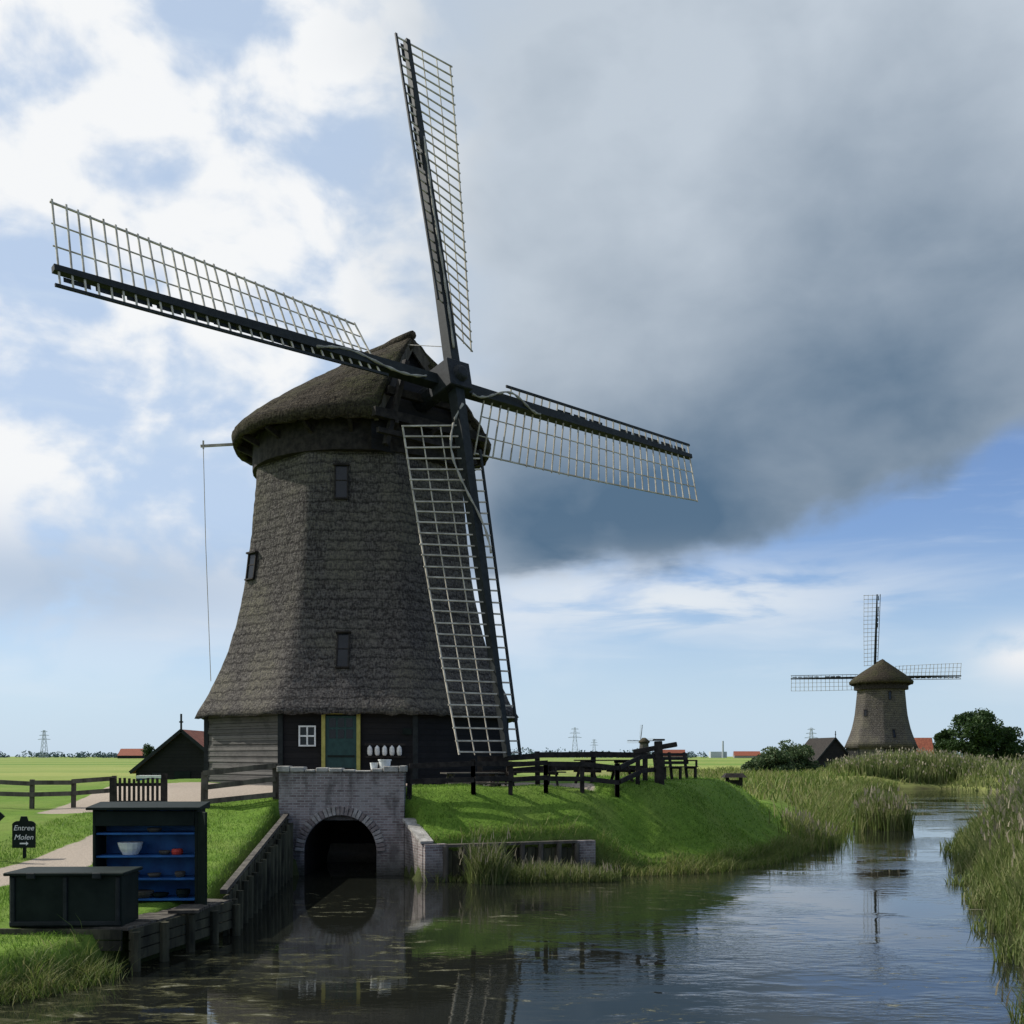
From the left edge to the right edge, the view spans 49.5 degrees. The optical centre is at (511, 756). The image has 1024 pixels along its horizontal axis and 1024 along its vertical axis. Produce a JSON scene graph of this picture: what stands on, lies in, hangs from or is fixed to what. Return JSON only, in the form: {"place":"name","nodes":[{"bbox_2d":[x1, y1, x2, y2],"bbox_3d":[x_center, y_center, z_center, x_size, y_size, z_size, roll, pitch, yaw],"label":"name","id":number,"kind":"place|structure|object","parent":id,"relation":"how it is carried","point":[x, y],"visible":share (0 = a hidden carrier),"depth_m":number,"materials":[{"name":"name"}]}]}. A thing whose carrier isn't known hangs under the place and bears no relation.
{"place":"outdoors","nodes":[
{"label":"outdoors","id":0,"kind":"place"},
{"bbox_2d":[129,714,203,780],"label":"black barn","id":1,"kind":"structure","parent":0,"point":[179,754],"depth_m":62.00,"materials":[{"name":"wood"}]},
{"bbox_2d":[168,904,210,913],"bbox_3d":[-5.500,2.600,18.950,0.507,0.050,0.849,0,0,0],"label":"wooden pallet","id":2,"kind":"object","parent":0,"point":[189,908],"visible":1,"depth_m":18.77,"materials":[{"name":"grey wood"}]},
{"bbox_2d":[0,789,1023,1023],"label":"canal water","id":3,"kind":"structure","parent":0,"point":[869,927],"depth_m":18.57,"materials":[{"name":"black liquid"}]},
{"bbox_2d":[457,825,518,884],"bbox_3d":[-0.642,2.559,28.914,1.875,1.541,1.480,0,0,0],"label":"reed clump","id":4,"kind":"object","parent":3,"relation":"on","point":[489,868],"visible":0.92,"depth_m":28.72,"materials":[{"name":"green plant"}]},
{"bbox_2d":[458,853,623,882],"bbox_3d":[0.765,2.946,29.396,4.468,0.768,1.410,0,0,0],"label":"reed clump","id":5,"kind":"object","parent":3,"relation":"on","point":[539,872],"visible":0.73,"depth_m":29.19,"materials":[{"name":"green plant"}]},
{"bbox_2d":[418,776,899,882],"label":"bank grass","id":6,"kind":"structure","parent":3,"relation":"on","point":[833,805],"depth_m":36.97,"materials":[{"name":"green plant"}]},
{"bbox_2d":[781,807,840,847],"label":"reed clump","id":7,"kind":"object","parent":3,"relation":"on","point":[810,827],"visible":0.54,"depth_m":41.72,"materials":[{"name":"green plant"}]},
{"bbox_2d":[852,784,917,830],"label":"reed clump","id":8,"kind":"object","parent":3,"relation":"on","point":[883,812],"visible":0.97,"depth_m":49.61,"materials":[{"name":"green plant"}]},
{"bbox_2d":[936,753,1023,968],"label":"reed bed","id":9,"kind":"object","parent":3,"relation":"in","point":[989,841],"visible":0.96,"depth_m":28.97,"materials":[{"name":"green plant"}]},
{"bbox_2d":[995,971,1023,1023],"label":"reed clump","id":10,"kind":"object","parent":3,"relation":"in","point":[1021,1011],"visible":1,"depth_m":13.59,"materials":[{"name":"green plant"}]},
{"bbox_2d":[0,757,1023,998],"bbox_3d":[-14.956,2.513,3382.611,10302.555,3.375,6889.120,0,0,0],"label":"grass ground","id":11,"kind":"structure","parent":0,"point":[76,853],"depth_m":32.22,"materials":[{"name":"green plant"}]},
{"bbox_2d":[12,816,35,858],"bbox_3d":[-10.552,1.800,24.021,0.480,1.000,0.098,0,0,-6],"label":"entrance sign","id":12,"kind":"object","parent":11,"relation":"on","point":[24,833],"visible":1,"depth_m":23.98,"materials":[{"name":"black paint"}]},
{"bbox_2d":[38,730,49,757],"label":"electricity pylon","id":13,"kind":"object","parent":11,"relation":"on","point":[43,735],"visible":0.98,"depth_m":1399.80,"materials":[{"name":"metal"}]},
{"bbox_2d":[0,776,116,808],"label":"wooden fence","id":14,"kind":"object","parent":11,"relation":"on","point":[31,794],"visible":0.77,"depth_m":33.00,"materials":[{"name":"brown wood"}]},
{"bbox_2d":[0,916,138,1006],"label":"bank grass","id":15,"kind":"structure","parent":11,"relation":"on","point":[31,988],"depth_m":15.63,"materials":[{"name":"green plant"}]},
{"bbox_2d":[0,899,240,971],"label":"wooden landing","id":16,"kind":"object","parent":11,"relation":"on","point":[164,938],"visible":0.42,"depth_m":17.86,"materials":[{"name":"grey wood"}]},
{"bbox_2d":[3,866,142,927],"bbox_3d":[-6.899,2.215,17.527,1.840,0.850,0.985,0,0,-2],"label":"storage box","id":17,"kind":"object","parent":16,"relation":"on","point":[87,896],"visible":1,"depth_m":17.12,"materials":[{"name":"green paint"}]},
{"bbox_2d":[86,801,209,904],"bbox_3d":[-6.362,1.730,19.651,2.105,1.820,0.926,0,0,-3],"label":"shelf cabinet","id":18,"kind":"object","parent":16,"relation":"on","point":[163,845],"visible":0.86,"depth_m":19.61,"materials":[{"name":"green paint"}]},
{"bbox_2d":[117,749,145,757],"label":"farmhouse","id":19,"kind":"object","parent":11,"relation":"on","point":[129,753],"visible":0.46,"depth_m":997.80,"materials":[{"name":"tile"}]},
{"bbox_2d":[109,774,167,801],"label":"slatted gate","id":20,"kind":"structure","parent":11,"relation":"on","point":[114,784],"depth_m":31.29,"materials":[{"name":"brown wood"}]},
{"bbox_2d":[141,743,154,756],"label":"broadleaf tree","id":21,"kind":"object","parent":11,"relation":"on","point":[148,750],"visible":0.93,"depth_m":757.57,"materials":[{"name":"green plant"}]},
{"bbox_2d":[136,775,160,780],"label":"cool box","id":22,"kind":"object","parent":11,"relation":"on","point":[141,777],"visible":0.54,"depth_m":54.65,"materials":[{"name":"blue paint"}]},
{"bbox_2d":[201,763,278,803],"bbox_3d":[-7.598,0.958,31.020,2.170,1.532,0.230,0,0,-3],"label":"wooden fence","id":23,"kind":"object","parent":11,"relation":"on","point":[206,786],"visible":0.83,"depth_m":30.92,"materials":[{"name":"brown wood"}]},
{"bbox_2d":[220,813,292,935],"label":"wooden retaining wall","id":24,"kind":"structure","parent":11,"relation":"on","point":[259,878],"depth_m":24.71,"materials":[{"name":"wood"}]},
{"bbox_2d":[277,765,407,874],"bbox_3d":[-4.725,2.180,33.006,3.590,3.840,4.587,0,0,0],"label":"brick culvert","id":25,"kind":"object","parent":11,"relation":"on","point":[324,807],"visible":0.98,"depth_m":30.80,"materials":[{"name":"grey brick"}]},
{"bbox_2d":[370,759,391,769],"bbox_3d":[-3.662,0.230,30.980,0.604,0.280,0.380,0,0,0],"label":"white tub","id":26,"kind":"object","parent":25,"relation":"on","point":[384,762],"visible":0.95,"depth_m":30.87,"materials":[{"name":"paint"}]},
{"bbox_2d":[49,32,697,785],"bbox_3d":[-2.241,-11.944,37.664,19.783,26.687,18.152,0,0,0],"label":"thatched windmill","id":27,"kind":"object","parent":11,"relation":"on","point":[357,640],"visible":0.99,"depth_m":37.06,"materials":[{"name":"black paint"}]},
{"bbox_2d":[244,463,350,668],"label":"tower windows","id":28,"kind":"structure","parent":27,"relation":"in","point":[341,470],"depth_m":37.20,"materials":[{"name":"black glass"}]},
{"bbox_2d":[298,713,411,769],"bbox_3d":[-5.044,-0.225,35.732,3.630,2.450,0.160,0,0,-2],"label":"door and window","id":29,"kind":"structure","parent":27,"relation":"in","point":[340,735],"depth_m":35.69,"materials":[{"name":"green paint"}]},
{"bbox_2d":[440,772,507,785],"bbox_3d":[-1.200,0.891,33.600,1.800,0.804,1.760,0,0,-17],"label":"picnic table","id":30,"kind":"object","parent":11,"relation":"on","point":[489,783],"visible":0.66,"depth_m":33.36,"materials":[{"name":"brown wood"}]},
{"bbox_2d":[0,747,959,757],"bbox_3d":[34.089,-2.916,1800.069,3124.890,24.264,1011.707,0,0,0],"label":"distant trees","id":31,"kind":"object","parent":11,"relation":"on","point":[100,755],"visible":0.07,"depth_m":1572.30,"materials":[{"name":"green plant"}]},
{"bbox_2d":[402,818,595,881],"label":"brick wing wall","id":32,"kind":"structure","parent":11,"relation":"on","point":[425,853],"depth_m":29.75,"materials":[{"name":"brick"}]},
{"bbox_2d":[443,840,579,881],"bbox_3d":[-0.013,3.111,30.128,4.001,1.579,0.331,0,0,-23],"label":"timber revetment","id":33,"kind":"object","parent":11,"relation":"on","point":[451,862],"visible":0.3,"depth_m":30.18,"materials":[{"name":"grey wood"}]},
{"bbox_2d":[407,754,654,798],"bbox_3d":[1.194,0.707,33.176,9.115,1.561,1.303,0,0,-32],"label":"wooden fence","id":34,"kind":"object","parent":11,"relation":"on","point":[545,777],"visible":0.78,"depth_m":32.28,"materials":[{"name":"brown wood"}]},
{"bbox_2d":[498,761,565,786],"bbox_3d":[0.600,0.568,34.600,1.800,0.804,1.760,0,0,-11],"label":"picnic table","id":35,"kind":"object","parent":11,"relation":"on","point":[555,772],"visible":0.45,"depth_m":34.11,"materials":[{"name":"brown wood"}]},
{"bbox_2d":[477,751,647,785],"bbox_3d":[1.748,0.609,36.329,6.190,1.539,0.257,0,0,-23],"label":"wooden fence","id":36,"kind":"object","parent":11,"relation":"on","point":[538,755],"visible":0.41,"depth_m":36.07,"materials":[{"name":"brown wood"}]},
{"bbox_2d":[568,727,581,757],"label":"electricity pylon","id":37,"kind":"object","parent":11,"relation":"on","point":[573,737],"visible":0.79,"depth_m":1499.80,"materials":[{"name":"metal"}]},
{"bbox_2d":[573,760,635,783],"bbox_3d":[3.000,0.514,36.200,1.800,0.804,1.760,0,0,-29],"label":"picnic table","id":38,"kind":"object","parent":11,"relation":"on","point":[592,770],"visible":0.69,"depth_m":35.94,"materials":[{"name":"brown wood"}]},
{"bbox_2d":[628,725,654,754],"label":"thatched windmill","id":39,"kind":"object","parent":11,"relation":"on","point":[643,742],"visible":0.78,"depth_m":887.71,"materials":[{"name":"black paint"}]},
{"bbox_2d":[633,739,676,784],"bbox_3d":[4.600,0.305,35.700,1.428,1.724,0.360,0,0,0],"label":"timber post","id":40,"kind":"object","parent":11,"relation":"on","point":[658,747],"visible":0.89,"depth_m":35.57,"materials":[{"name":"brown wood"}]},
{"bbox_2d":[663,750,684,756],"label":"farmhouse","id":41,"kind":"object","parent":11,"relation":"on","point":[674,751],"visible":0.16,"depth_m":899.06,"materials":[{"name":"tile"}]},
{"bbox_2d":[652,752,697,779],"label":"wooden bench","id":42,"kind":"object","parent":11,"relation":"on","point":[684,758],"visible":0.72,"depth_m":40.74,"materials":[{"name":"brown wood"}]},
{"bbox_2d":[709,741,726,757],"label":"factory","id":43,"kind":"structure","parent":11,"relation":"on","point":[722,754],"depth_m":1503.00,"materials":[{"name":"concrete"}]},
{"bbox_2d":[721,773,746,788],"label":"wooden bench","id":44,"kind":"object","parent":11,"relation":"on","point":[740,776],"visible":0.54,"depth_m":52.92,"materials":[{"name":"brown wood"}]},
{"bbox_2d":[733,751,759,757],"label":"farmhouse","id":45,"kind":"object","parent":11,"relation":"on","point":[743,754],"visible":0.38,"depth_m":1297.11,"materials":[{"name":"tile"}]},
{"bbox_2d":[740,756,769,771],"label":"willow bush","id":46,"kind":"object","parent":11,"relation":"on","point":[754,763],"visible":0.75,"depth_m":126.07,"materials":[{"name":"green plant"}]},
{"bbox_2d":[756,746,794,771],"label":"willow bush","id":47,"kind":"object","parent":11,"relation":"on","point":[777,759],"visible":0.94,"depth_m":126.20,"materials":[{"name":"green plant"}]},
{"bbox_2d":[778,739,814,771],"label":"willow bush","id":48,"kind":"object","parent":11,"relation":"on","point":[799,750],"visible":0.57,"depth_m":129.88,"materials":[{"name":"green plant"}]},
{"bbox_2d":[787,746,819,770],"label":"willow bush","id":49,"kind":"object","parent":11,"relation":"on","point":[813,765],"visible":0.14,"depth_m":131.82,"materials":[{"name":"green plant"}]},
{"bbox_2d":[805,728,816,737],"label":"electricity pylon","id":50,"kind":"object","parent":11,"relation":"on","point":[810,733],"visible":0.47,"depth_m":1279.80,"materials":[{"name":"metal"}]},
{"bbox_2d":[610,764,1016,808],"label":"rough meadow grass","id":51,"kind":"structure","parent":11,"relation":"on","point":[778,782],"depth_m":90.54,"materials":[{"name":"green plant"}]},
{"bbox_2d":[805,731,851,767],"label":"black barn","id":52,"kind":"structure","parent":11,"relation":"on","point":[826,749],"depth_m":150.08,"materials":[{"name":"brown wood"}]},
{"bbox_2d":[791,594,961,758],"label":"thatched windmill","id":53,"kind":"object","parent":11,"relation":"on","point":[881,686],"visible":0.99,"depth_m":166.99,"materials":[{"name":"black paint"}]},
{"bbox_2d":[863,691,895,737],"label":"tower windows","id":54,"kind":"structure","parent":53,"relation":"in","point":[889,692],"depth_m":166.57,"materials":[{"name":"black glass"}]},
{"bbox_2d":[824,745,997,784],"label":"reed clump","id":55,"kind":"object","parent":11,"relation":"on","point":[913,764],"visible":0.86,"depth_m":115.38,"materials":[{"name":"green plant"}]},
{"bbox_2d":[914,738,934,752],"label":"farmhouse","id":56,"kind":"object","parent":11,"relation":"on","point":[926,743],"visible":0.21,"depth_m":199.25,"materials":[{"name":"tile"}]},
{"bbox_2d":[932,728,955,754],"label":"broadleaf tree","id":57,"kind":"object","parent":11,"relation":"on","point":[942,738],"visible":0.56,"depth_m":210.49,"materials":[{"name":"green plant"}]},
{"bbox_2d":[945,708,1006,759],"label":"broadleaf tree","id":58,"kind":"object","parent":11,"relation":"on","point":[985,737],"visible":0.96,"depth_m":204.16,"materials":[{"name":"green plant"}]},
{"bbox_2d":[988,726,1023,762],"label":"broadleaf tree","id":59,"kind":"object","parent":11,"relation":"on","point":[1009,743],"visible":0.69,"depth_m":206.26,"materials":[{"name":"green plant"}]},
{"bbox_2d":[0,0,1023,756],"label":"sky","id":60,"kind":"structure","parent":0,"point":[780,241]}
]}

